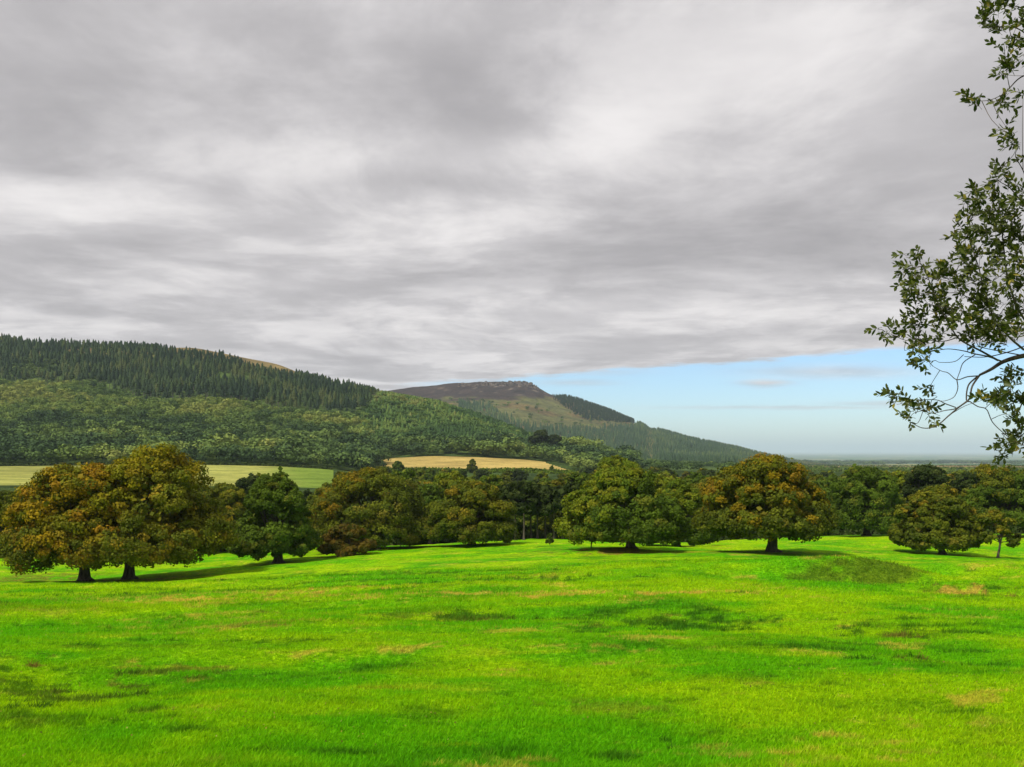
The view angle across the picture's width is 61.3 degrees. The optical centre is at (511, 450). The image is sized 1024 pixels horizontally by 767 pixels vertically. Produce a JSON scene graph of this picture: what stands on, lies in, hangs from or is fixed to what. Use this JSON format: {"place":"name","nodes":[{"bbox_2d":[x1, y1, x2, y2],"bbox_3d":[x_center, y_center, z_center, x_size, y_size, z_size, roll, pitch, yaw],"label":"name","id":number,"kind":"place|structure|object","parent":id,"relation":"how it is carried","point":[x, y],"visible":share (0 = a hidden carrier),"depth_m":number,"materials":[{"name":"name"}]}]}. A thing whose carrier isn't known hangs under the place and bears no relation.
{"place":"outdoors","nodes":[
{"label":"outdoors","id":0,"kind":"place"},
{"bbox_2d":[0,465,332,487],"bbox_3d":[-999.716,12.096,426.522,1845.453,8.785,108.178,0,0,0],"label":"pasture field","id":1,"kind":"structure","parent":0,"point":[227,474],"depth_m":435.68,"materials":[{"name":"green plant"}]},
{"bbox_2d":[383,456,565,469],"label":"stubble field","id":2,"kind":"structure","parent":0,"point":[444,461],"depth_m":616.12,"materials":[{"name":"beige plant"}]},
{"bbox_2d":[0,455,951,533],"bbox_3d":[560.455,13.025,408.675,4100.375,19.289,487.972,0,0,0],"label":"valley ground","id":3,"kind":"structure","parent":0,"point":[531,476],"depth_m":574.04,"materials":[{"name":"green plant"}]},
{"bbox_2d":[235,473,278,519],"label":"wood margin tree","id":4,"kind":"object","parent":3,"relation":"on","point":[245,483],"visible":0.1,"depth_m":173.26,"materials":[{"name":"green plant"}]},
{"bbox_2d":[279,489,313,520],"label":"wood margin tree","id":5,"kind":"object","parent":3,"relation":"on","point":[307,492],"visible":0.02,"depth_m":167.60,"materials":[{"name":"green plant"}]},
{"bbox_2d":[364,496,379,503],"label":"woodland tree","id":6,"kind":"object","parent":3,"relation":"on","point":[366,497],"visible":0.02,"depth_m":208.07,"materials":[{"name":"green plant"}]},
{"bbox_2d":[391,461,404,471],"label":"hillside tree","id":7,"kind":"object","parent":3,"relation":"on","point":[398,466],"visible":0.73,"depth_m":497.68,"materials":[{"name":"green plant"}]},
{"bbox_2d":[391,468,424,510],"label":"wood margin tree","id":8,"kind":"object","parent":3,"relation":"on","point":[406,473],"visible":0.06,"depth_m":173.90,"materials":[{"name":"green plant"}]},
{"bbox_2d":[413,469,425,480],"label":"woodland tree","id":9,"kind":"object","parent":3,"relation":"on","point":[421,472],"visible":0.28,"depth_m":413.02,"materials":[{"name":"green plant"}]},
{"bbox_2d":[421,468,438,481],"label":"woodland tree","id":10,"kind":"object","parent":3,"relation":"on","point":[430,474],"visible":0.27,"depth_m":410.48,"materials":[{"name":"green plant"}]},
{"bbox_2d":[427,470,480,514],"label":"wood margin tree","id":11,"kind":"object","parent":3,"relation":"on","point":[447,480],"visible":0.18,"depth_m":174.21,"materials":[{"name":"green plant"}]},
{"bbox_2d":[458,469,467,478],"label":"woodland tree","id":12,"kind":"object","parent":3,"relation":"on","point":[463,472],"visible":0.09,"depth_m":412.43,"materials":[{"name":"green plant"}]},
{"bbox_2d":[466,459,477,472],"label":"hillside tree","id":13,"kind":"object","parent":3,"relation":"on","point":[471,465],"visible":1,"depth_m":543.25,"materials":[{"name":"green plant"}]},
{"bbox_2d":[383,466,578,473],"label":"hedge","id":14,"kind":"object","parent":3,"relation":"on","point":[528,470],"visible":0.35,"depth_m":549.79,"materials":[{"name":"green plant"}]},
{"bbox_2d":[473,469,491,479],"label":"woodland tree","id":15,"kind":"object","parent":3,"relation":"on","point":[481,473],"visible":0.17,"depth_m":391.47,"materials":[{"name":"green plant"}]},
{"bbox_2d":[477,474,505,516],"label":"wood margin tree","id":16,"kind":"object","parent":3,"relation":"on","point":[497,480],"visible":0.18,"depth_m":184.68,"materials":[{"name":"green plant"}]},
{"bbox_2d":[501,470,513,479],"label":"woodland tree","id":17,"kind":"object","parent":3,"relation":"on","point":[506,474],"visible":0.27,"depth_m":411.74,"materials":[{"name":"green plant"}]},
{"bbox_2d":[503,478,512,487],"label":"woodland tree","id":18,"kind":"object","parent":3,"relation":"on","point":[507,480],"visible":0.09,"depth_m":344.72,"materials":[{"name":"green plant"}]},
{"bbox_2d":[511,469,526,481],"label":"woodland tree","id":19,"kind":"object","parent":3,"relation":"on","point":[519,475],"visible":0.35,"depth_m":411.08,"materials":[{"name":"green plant"}]},
{"bbox_2d":[534,471,548,479],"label":"woodland tree","id":20,"kind":"object","parent":3,"relation":"on","point":[541,474],"visible":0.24,"depth_m":412.14,"materials":[{"name":"green plant"}]},
{"bbox_2d":[539,478,555,481],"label":"woodland tree","id":21,"kind":"object","parent":3,"relation":"on","point":[547,479],"visible":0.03,"depth_m":254.68,"materials":[{"name":"green plant"}]},
{"bbox_2d":[556,473,565,480],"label":"woodland tree","id":22,"kind":"object","parent":3,"relation":"on","point":[561,475],"visible":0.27,"depth_m":438.19,"materials":[{"name":"green plant"}]},
{"bbox_2d":[565,470,589,486],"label":"wood margin tree","id":23,"kind":"object","parent":3,"relation":"on","point":[581,478],"visible":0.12,"depth_m":178.62,"materials":[{"name":"green plant"}]},
{"bbox_2d":[584,455,640,485],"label":"ash tree","id":24,"kind":"object","parent":3,"relation":"on","point":[604,463],"visible":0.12,"depth_m":163.95,"materials":[{"name":"green plant"}]},
{"bbox_2d":[651,467,659,472],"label":"woodland tree","id":25,"kind":"object","parent":3,"relation":"on","point":[654,469],"visible":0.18,"depth_m":461.20,"materials":[{"name":"green plant"}]},
{"bbox_2d":[650,473,672,498],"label":"wood margin tree","id":26,"kind":"object","parent":3,"relation":"on","point":[661,481],"visible":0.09,"depth_m":172.71,"materials":[{"name":"green plant"}]},
{"bbox_2d":[660,470,670,475],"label":"woodland tree","id":27,"kind":"object","parent":3,"relation":"on","point":[666,472],"visible":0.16,"depth_m":407.14,"materials":[{"name":"green plant"}]},
{"bbox_2d":[660,468,674,476],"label":"woodland tree","id":28,"kind":"object","parent":3,"relation":"on","point":[667,469],"visible":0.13,"depth_m":416.04,"materials":[{"name":"green plant"}]},
{"bbox_2d":[681,471,688,479],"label":"woodland tree","id":29,"kind":"object","parent":3,"relation":"on","point":[684,474],"visible":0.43,"depth_m":486.74,"materials":[{"name":"green plant"}]},
{"bbox_2d":[683,471,705,484],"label":"wood margin tree","id":30,"kind":"object","parent":3,"relation":"on","point":[694,477],"visible":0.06,"depth_m":188.80,"materials":[{"name":"green plant"}]},
{"bbox_2d":[686,476,717,515],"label":"wood margin tree","id":31,"kind":"object","parent":3,"relation":"on","point":[698,486],"visible":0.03,"depth_m":160.05,"materials":[{"name":"green plant"}]},
{"bbox_2d":[381,525,1023,545],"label":"undergrowth","id":32,"kind":"object","parent":3,"relation":"on","point":[847,531],"visible":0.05,"depth_m":152.40,"materials":[{"name":"green plant"}]},
{"bbox_2d":[700,469,713,475],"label":"woodland tree","id":33,"kind":"object","parent":3,"relation":"on","point":[707,472],"visible":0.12,"depth_m":388.06,"materials":[{"name":"green plant"}]},
{"bbox_2d":[572,455,1023,472],"bbox_3d":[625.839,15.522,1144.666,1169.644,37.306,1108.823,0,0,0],"label":"broadleaved wood","id":34,"kind":"object","parent":3,"relation":"on","point":[660,463],"visible":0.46,"depth_m":665.91,"materials":[{"name":"green plant"}]},
{"bbox_2d":[808,474,822,481],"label":"woodland tree","id":35,"kind":"object","parent":3,"relation":"on","point":[813,477],"visible":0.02,"depth_m":216.71,"materials":[{"name":"green plant"}]},
{"bbox_2d":[811,480,836,505],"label":"wood margin tree","id":36,"kind":"object","parent":3,"relation":"on","point":[823,485],"visible":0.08,"depth_m":167.72,"materials":[{"name":"green plant"}]},
{"bbox_2d":[820,472,830,476],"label":"woodland tree","id":37,"kind":"object","parent":3,"relation":"on","point":[825,474],"visible":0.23,"depth_m":447.57,"materials":[{"name":"green plant"}]},
{"bbox_2d":[817,474,840,505],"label":"wood margin tree","id":38,"kind":"object","parent":3,"relation":"on","point":[830,478],"visible":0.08,"depth_m":198.42,"materials":[{"name":"green plant"}]},
{"bbox_2d":[889,470,914,492],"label":"wood margin tree","id":39,"kind":"object","parent":3,"relation":"on","point":[900,475],"visible":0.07,"depth_m":172.81,"materials":[{"name":"green plant"}]},
{"bbox_2d":[945,474,955,482],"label":"woodland tree","id":40,"kind":"object","parent":3,"relation":"on","point":[951,476],"depth_m":227.27,"materials":[{"name":"green plant"}]},
{"bbox_2d":[954,462,996,480],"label":"wood margin tree","id":41,"kind":"object","parent":3,"relation":"on","point":[980,468],"visible":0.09,"depth_m":183.98,"materials":[{"name":"green plant"}]},
{"bbox_2d":[0,347,1022,472],"bbox_3d":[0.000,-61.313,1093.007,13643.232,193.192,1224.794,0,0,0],"label":"hillside","id":42,"kind":"structure","parent":0,"point":[401,454],"depth_m":830.61,"materials":[{"name":"green plant"}]},
{"bbox_2d":[0,461,332,469],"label":"hedge","id":43,"kind":"object","parent":42,"relation":"on","point":[207,463],"visible":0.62,"depth_m":481.17,"materials":[{"name":"green plant"}]},
{"bbox_2d":[1,352,345,386],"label":"broadleaved wood","id":44,"kind":"object","parent":42,"relation":"on","point":[28,367],"visible":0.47,"depth_m":990.87,"materials":[{"name":"green plant"}]},
{"bbox_2d":[0,333,379,411],"bbox_3d":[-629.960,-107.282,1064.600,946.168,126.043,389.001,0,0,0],"label":"conifer forest","id":45,"kind":"object","parent":42,"relation":"on","point":[13,349],"visible":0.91,"depth_m":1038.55,"materials":[{"name":"green plant"}]},
{"bbox_2d":[0,378,641,470],"bbox_3d":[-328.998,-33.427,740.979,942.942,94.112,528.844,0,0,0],"label":"broadleaved wood","id":46,"kind":"object","parent":42,"relation":"on","point":[294,440],"visible":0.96,"depth_m":672.64,"materials":[{"name":"green plant"}]},
{"bbox_2d":[357,390,533,452],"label":"young plantation","id":47,"kind":"object","parent":42,"relation":"on","point":[465,422],"visible":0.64,"depth_m":847.20,"materials":[{"name":"green plant"}]},
{"bbox_2d":[528,429,552,446],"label":"hillside tree","id":48,"kind":"object","parent":42,"relation":"on","point":[539,436],"visible":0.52,"depth_m":716.21,"materials":[{"name":"green plant"}]},
{"bbox_2d":[548,434,561,445],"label":"hillside tree","id":49,"kind":"object","parent":42,"relation":"on","point":[555,439],"visible":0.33,"depth_m":726.66,"materials":[{"name":"green plant"}]},
{"bbox_2d":[0,534,1023,766],"bbox_3d":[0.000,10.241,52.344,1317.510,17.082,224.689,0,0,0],"label":"meadow","id":50,"kind":"structure","parent":0,"point":[516,553],"depth_m":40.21,"materials":[{"name":"green plant"}]},
{"bbox_2d":[0,490,22,556],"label":"oak tree","id":51,"kind":"object","parent":50,"relation":"on","point":[5,496],"visible":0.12,"depth_m":127.09,"materials":[{"name":"green plant"}]},
{"bbox_2d":[0,461,161,580],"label":"oak tree","id":52,"kind":"object","parent":50,"relation":"on","point":[43,515],"visible":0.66,"depth_m":81.27,"materials":[{"name":"green plant"}]},
{"bbox_2d":[64,443,240,579],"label":"oak tree","id":53,"kind":"object","parent":50,"relation":"on","point":[198,522],"visible":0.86,"depth_m":84.22,"materials":[{"name":"green plant"}]},
{"bbox_2d":[197,482,246,551],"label":"oak tree","id":54,"kind":"object","parent":50,"relation":"on","point":[231,496],"visible":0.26,"depth_m":129.73,"materials":[{"name":"green plant"}]},
{"bbox_2d":[227,466,322,562],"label":"sycamore tree","id":55,"kind":"object","parent":50,"relation":"on","point":[292,531],"visible":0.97,"depth_m":99.73,"materials":[{"name":"green plant"}]},
{"bbox_2d":[306,482,362,520],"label":"wood margin tree","id":56,"kind":"object","parent":50,"relation":"on","point":[316,494],"visible":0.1,"depth_m":153.00,"materials":[{"name":"green plant"}]},
{"bbox_2d":[317,521,376,556],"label":"hawthorn bush","id":57,"kind":"object","parent":50,"relation":"on","point":[339,540],"visible":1,"depth_m":106.33,"materials":[{"name":"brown plant"}]},
{"bbox_2d":[307,466,428,549],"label":"oak tree","id":58,"kind":"object","parent":50,"relation":"on","point":[378,521],"visible":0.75,"depth_m":119.17,"materials":[{"name":"green plant"}]},
{"bbox_2d":[402,483,447,543],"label":"wood margin tree","id":59,"kind":"object","parent":50,"relation":"on","point":[430,492],"visible":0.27,"depth_m":148.71,"materials":[{"name":"green plant"}]},
{"bbox_2d":[419,478,520,544],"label":"oak tree","id":60,"kind":"object","parent":50,"relation":"on","point":[458,514],"visible":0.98,"depth_m":118.11,"materials":[{"name":"green plant"}]},
{"bbox_2d":[499,486,521,513],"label":"pine tree","id":61,"kind":"object","parent":50,"relation":"on","point":[503,498],"visible":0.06,"depth_m":145.01,"materials":[{"name":"green plant"}]},
{"bbox_2d":[0,551,1022,760],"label":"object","id":62,"kind":"object","parent":50,"relation":"on","point":[526,663],"visible":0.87,"depth_m":25.42,"materials":[{"name":"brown plant"}]},
{"bbox_2d":[502,480,525,539],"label":"pine tree","id":63,"kind":"object","parent":50,"relation":"on","point":[508,493],"visible":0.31,"depth_m":143.31,"materials":[{"name":"green plant"}]},
{"bbox_2d":[507,479,538,539],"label":"pine tree","id":64,"kind":"object","parent":50,"relation":"on","point":[527,492],"visible":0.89,"depth_m":140.53,"materials":[{"name":"green plant"}]},
{"bbox_2d":[513,513,542,532],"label":"wood margin tree","id":65,"kind":"object","parent":50,"relation":"on","point":[519,520],"visible":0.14,"depth_m":153.77,"materials":[{"name":"green plant"}]},
{"bbox_2d":[518,512,539,538],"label":"pine tree","id":66,"kind":"object","parent":50,"relation":"on","point":[520,514],"visible":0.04,"depth_m":147.68,"materials":[{"name":"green plant"}]},
{"bbox_2d":[527,484,552,537],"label":"pine tree","id":67,"kind":"object","parent":50,"relation":"on","point":[539,489],"visible":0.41,"depth_m":143.03,"materials":[{"name":"green plant"}]},
{"bbox_2d":[520,479,566,532],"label":"wood margin tree","id":68,"kind":"object","parent":50,"relation":"on","point":[549,518],"visible":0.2,"depth_m":153.30,"materials":[{"name":"green plant"}]},
{"bbox_2d":[536,484,554,538],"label":"pine tree","id":69,"kind":"object","parent":50,"relation":"on","point":[545,537],"visible":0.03,"depth_m":148.72,"materials":[{"name":"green plant"}]},
{"bbox_2d":[545,533,553,543],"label":"sapling","id":70,"kind":"object","parent":50,"relation":"on","point":[549,539],"visible":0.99,"depth_m":111.80,"materials":[{"name":"green plant"}]},
{"bbox_2d":[536,486,566,538],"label":"pine tree","id":71,"kind":"object","parent":50,"relation":"on","point":[556,492],"visible":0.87,"depth_m":141.26,"materials":[{"name":"green plant"}]},
{"bbox_2d":[550,485,566,538],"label":"pine tree","id":72,"kind":"object","parent":50,"relation":"on","point":[561,487],"visible":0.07,"depth_m":143.69,"materials":[{"name":"green plant"}]},
{"bbox_2d":[558,482,579,510],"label":"tree","id":73,"kind":"object","parent":50,"relation":"on","point":[569,487],"visible":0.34,"depth_m":140.80,"materials":[{"name":"green plant"}]},
{"bbox_2d":[552,464,694,548],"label":"sycamore tree","id":74,"kind":"object","parent":50,"relation":"on","point":[614,504],"visible":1,"depth_m":93.98,"materials":[{"name":"green plant"}]},
{"bbox_2d":[644,477,719,546],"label":"field maple","id":75,"kind":"object","parent":50,"relation":"on","point":[685,494],"visible":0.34,"depth_m":113.29,"materials":[{"name":"green plant"}]},
{"bbox_2d":[691,452,842,551],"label":"oak tree","id":76,"kind":"object","parent":50,"relation":"on","point":[746,499],"visible":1,"depth_m":90.33,"materials":[{"name":"green plant"}]},
{"bbox_2d":[826,463,906,535],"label":"oak tree","id":77,"kind":"object","parent":50,"relation":"on","point":[867,498],"visible":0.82,"depth_m":134.26,"materials":[{"name":"green plant"}]},
{"bbox_2d":[894,462,954,506],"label":"holm oak","id":78,"kind":"object","parent":50,"relation":"on","point":[919,477],"visible":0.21,"depth_m":148.81,"materials":[{"name":"green plant"}]},
{"bbox_2d":[887,483,983,554],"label":"horse chestnut","id":79,"kind":"object","parent":50,"relation":"on","point":[941,518],"visible":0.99,"depth_m":97.12,"materials":[{"name":"green plant"}]},
{"bbox_2d":[864,0,1023,468],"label":"evergreen oak","id":80,"kind":"object","parent":50,"relation":"on","point":[983,327],"visible":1,"depth_m":8.14,"materials":[{"name":"green plant"}]},
{"bbox_2d":[948,471,993,528],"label":"wood margin tree","id":81,"kind":"object","parent":50,"relation":"on","point":[963,481],"visible":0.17,"depth_m":158.49,"materials":[{"name":"green plant"}]},
{"bbox_2d":[956,464,1023,535],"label":"oak tree","id":82,"kind":"object","parent":50,"relation":"on","point":[1001,489],"visible":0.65,"depth_m":131.06,"materials":[{"name":"green plant"}]},
{"bbox_2d":[970,509,1022,557],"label":"hawthorn tree","id":83,"kind":"object","parent":50,"relation":"on","point":[988,519],"visible":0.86,"depth_m":95.12,"materials":[{"name":"green plant"}]},
{"bbox_2d":[0,0,1023,451],"label":"sky","id":84,"kind":"structure","parent":0,"point":[688,217],"materials":[{"name":"grey"}]},
{"bbox_2d":[389,381,970,465],"bbox_3d":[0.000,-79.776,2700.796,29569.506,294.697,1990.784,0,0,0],"label":"moorland hill","id":85,"kind":"structure","parent":0,"point":[525,396],"depth_m":2454.23,"materials":[{"name":"brown plant"}]},
{"bbox_2d":[457,381,539,390],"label":"crag","id":86,"kind":"structure","parent":85,"relation":"on","point":[511,383],"depth_m":2702.69,"materials":[{"name":"stone"}]},
{"bbox_2d":[438,397,613,426],"bbox_3d":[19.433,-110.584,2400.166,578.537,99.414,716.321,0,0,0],"label":"hillside scrub","id":87,"kind":"object","parent":85,"relation":"on","point":[530,414],"visible":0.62,"depth_m":2274.39,"materials":[{"name":"green plant"}]},
{"bbox_2d":[552,394,634,422],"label":"conifer plantation","id":88,"kind":"object","parent":85,"relation":"on","point":[592,407],"visible":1,"depth_m":2551.33,"materials":[{"name":"green plant"}]},
{"bbox_2d":[458,397,839,464],"bbox_3d":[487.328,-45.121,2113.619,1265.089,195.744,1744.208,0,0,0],"label":"conifer forest","id":89,"kind":"object","parent":85,"relation":"on","point":[690,448],"visible":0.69,"depth_m":2009.03,"materials":[{"name":"green plant"}]},
{"bbox_2d":[766,452,1023,465],"bbox_3d":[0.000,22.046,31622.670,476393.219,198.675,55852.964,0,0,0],"label":"coastal plain","id":90,"kind":"structure","parent":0,"point":[842,456],"depth_m":16589.85,"materials":[{"name":"grey"}]},
{"bbox_2d":[802,459,1023,464],"bbox_3d":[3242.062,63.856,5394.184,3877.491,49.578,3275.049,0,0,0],"label":"plain woods","id":91,"kind":"object","parent":90,"relation":"on","point":[880,462],"visible":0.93,"depth_m":4456.40,"materials":[{"name":"green plant"}]}
]}

